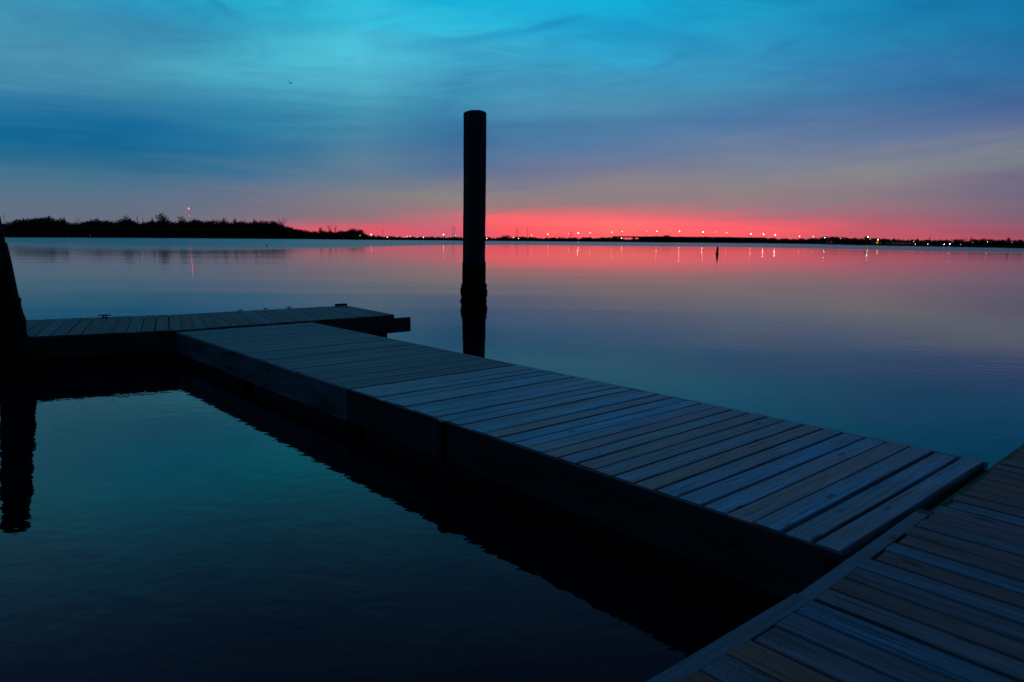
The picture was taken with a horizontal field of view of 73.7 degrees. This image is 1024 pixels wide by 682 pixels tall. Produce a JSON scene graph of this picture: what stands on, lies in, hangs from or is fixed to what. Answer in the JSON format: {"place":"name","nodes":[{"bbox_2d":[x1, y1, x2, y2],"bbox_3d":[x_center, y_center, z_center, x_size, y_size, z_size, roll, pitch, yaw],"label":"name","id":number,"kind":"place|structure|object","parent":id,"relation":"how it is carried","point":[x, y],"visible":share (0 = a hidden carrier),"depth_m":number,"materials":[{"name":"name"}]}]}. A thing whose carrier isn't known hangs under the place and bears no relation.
{"place":"outdoors","nodes":[
{"label":"outdoors","id":0,"kind":"place"},
{"bbox_2d":[0,237,1023,681],"bbox_3d":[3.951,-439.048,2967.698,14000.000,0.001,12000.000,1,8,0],"label":"water","id":1,"kind":"structure","parent":0,"point":[176,519],"depth_m":6.63,"materials":[{"name":"blue liquid"}]},
{"bbox_2d":[0,217,36,378],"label":"dock piling","id":2,"kind":"object","parent":1,"relation":"in","point":[16,359],"visible":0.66,"depth_m":9.46,"materials":[{"name":"black wood"}]},
{"bbox_2d":[26,314,167,367],"bbox_3d":[-8.469,0.155,10.719,5.567,0.772,2.476,-4,9,-27],"label":"floating dock section","id":3,"kind":"object","parent":1,"relation":"on","point":[67,342],"visible":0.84,"depth_m":10.62,"materials":[{"name":"grey wood"}]},
{"bbox_2d":[163,303,410,359],"bbox_3d":[-4.537,-0.173,13.191,4.567,0.764,2.422,-7,11,-40],"label":"floating dock section","id":4,"kind":"object","parent":1,"relation":"on","point":[361,320],"visible":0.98,"depth_m":12.91,"materials":[{"name":"grey wood"}]},
{"bbox_2d":[175,322,516,428],"bbox_3d":[-2.651,0.408,9.640,2.265,0.691,5.553,-7,11,-42],"label":"floating dock section","id":5,"kind":"object","parent":1,"relation":"on","point":[316,369],"visible":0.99,"depth_m":8.69,"materials":[{"name":"grey wood"}]},
{"bbox_2d":[460,110,487,301],"bbox_3d":[-1.210,-3.592,21.607,0.892,7.072,0.893,1,8,0],"label":"dock piling","id":6,"kind":"object","parent":1,"relation":"in","point":[473,288],"visible":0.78,"depth_m":21.25,"materials":[{"name":"brown wood"}]},
{"bbox_2d":[348,365,987,607],"bbox_3d":[0.823,1.000,5.840,2.308,0.700,4.898,-7,11,-42],"label":"floating dock section","id":7,"kind":"object","parent":1,"relation":"on","point":[768,511],"visible":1,"depth_m":4.75,"materials":[{"name":"grey wood"}]},
{"bbox_2d":[647,444,1023,681],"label":"floating dock section","id":8,"kind":"object","parent":1,"relation":"on","point":[935,594],"visible":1,"depth_m":2.79,"materials":[{"name":"grey wood"}]},
{"bbox_2d":[0,0,1023,241],"label":"sky","id":9,"kind":"structure","parent":0,"point":[778,119],"materials":[{"name":"blue"}]},
{"bbox_2d":[6,236,1021,247],"bbox_3d":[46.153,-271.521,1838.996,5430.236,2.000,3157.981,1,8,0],"label":"shore","id":10,"kind":"structure","parent":0,"point":[570,241],"depth_m":877.45,"materials":[{"name":"soil"}]},
{"bbox_2d":[93,217,102,232],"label":"broadleaf tree","id":11,"kind":"object","parent":10,"relation":"on","point":[96,221],"visible":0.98,"depth_m":772.32,"materials":[{"name":"black plant"}]},
{"bbox_2d":[123,215,131,236],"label":"broadleaf tree","id":12,"kind":"object","parent":10,"relation":"on","point":[127,218],"visible":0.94,"depth_m":826.57,"materials":[{"name":"black plant"}]},
{"bbox_2d":[156,212,168,235],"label":"broadleaf tree","id":13,"kind":"object","parent":10,"relation":"on","point":[161,220],"visible":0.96,"depth_m":888.19,"materials":[{"name":"black plant"}]},
{"bbox_2d":[178,216,185,236],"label":"broadleaf tree","id":14,"kind":"object","parent":10,"relation":"on","point":[182,222],"visible":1,"depth_m":923.95,"materials":[{"name":"black plant"}]},
{"bbox_2d":[2,216,368,239],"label":"wood","id":15,"kind":"object","parent":10,"relation":"on","point":[33,227],"visible":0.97,"depth_m":878.39,"materials":[{"name":"black plant"}]},
{"bbox_2d":[221,218,227,237],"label":"broadleaf tree","id":16,"kind":"object","parent":10,"relation":"on","point":[225,223],"visible":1,"depth_m":953.72,"materials":[{"name":"black plant"}]},
{"bbox_2d":[249,218,258,235],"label":"broadleaf tree","id":17,"kind":"object","parent":10,"relation":"on","point":[254,224],"visible":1,"depth_m":970.92,"materials":[{"name":"black plant"}]},
{"bbox_2d":[270,221,276,234],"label":"broadleaf tree","id":18,"kind":"object","parent":10,"relation":"on","point":[272,223],"visible":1,"depth_m":981.36,"materials":[{"name":"black plant"}]},
{"bbox_2d":[278,218,285,235],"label":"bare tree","id":19,"kind":"object","parent":10,"relation":"on","point":[281,226],"visible":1,"depth_m":988.53,"materials":[{"name":"black plant"}]},
{"bbox_2d":[348,228,356,236],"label":"broadleaf tree","id":20,"kind":"object","parent":10,"relation":"on","point":[353,230],"visible":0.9,"depth_m":889.11,"materials":[{"name":"black plant"}]},
{"bbox_2d":[613,236,765,238],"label":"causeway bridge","id":21,"kind":"structure","parent":10,"relation":"on","point":[633,237],"depth_m":962.54,"materials":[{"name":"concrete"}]},
{"bbox_2d":[367,235,1023,247],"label":"shoreline wood","id":22,"kind":"object","parent":10,"relation":"on","point":[1018,243],"visible":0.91,"depth_m":864.51,"materials":[{"name":"black plant"}]},
{"bbox_2d":[826,239,834,243],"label":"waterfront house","id":23,"kind":"structure","parent":10,"relation":"on","point":[829,241],"depth_m":678.03,"materials":[{"name":"black"}]},
{"bbox_2d":[871,239,883,244],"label":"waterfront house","id":24,"kind":"structure","parent":10,"relation":"on","point":[875,241],"depth_m":524.96,"materials":[{"name":"black"}]},
{"bbox_2d":[885,240,912,244],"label":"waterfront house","id":25,"kind":"structure","parent":10,"relation":"on","point":[897,242],"depth_m":477.32,"materials":[{"name":"black"}]}
]}

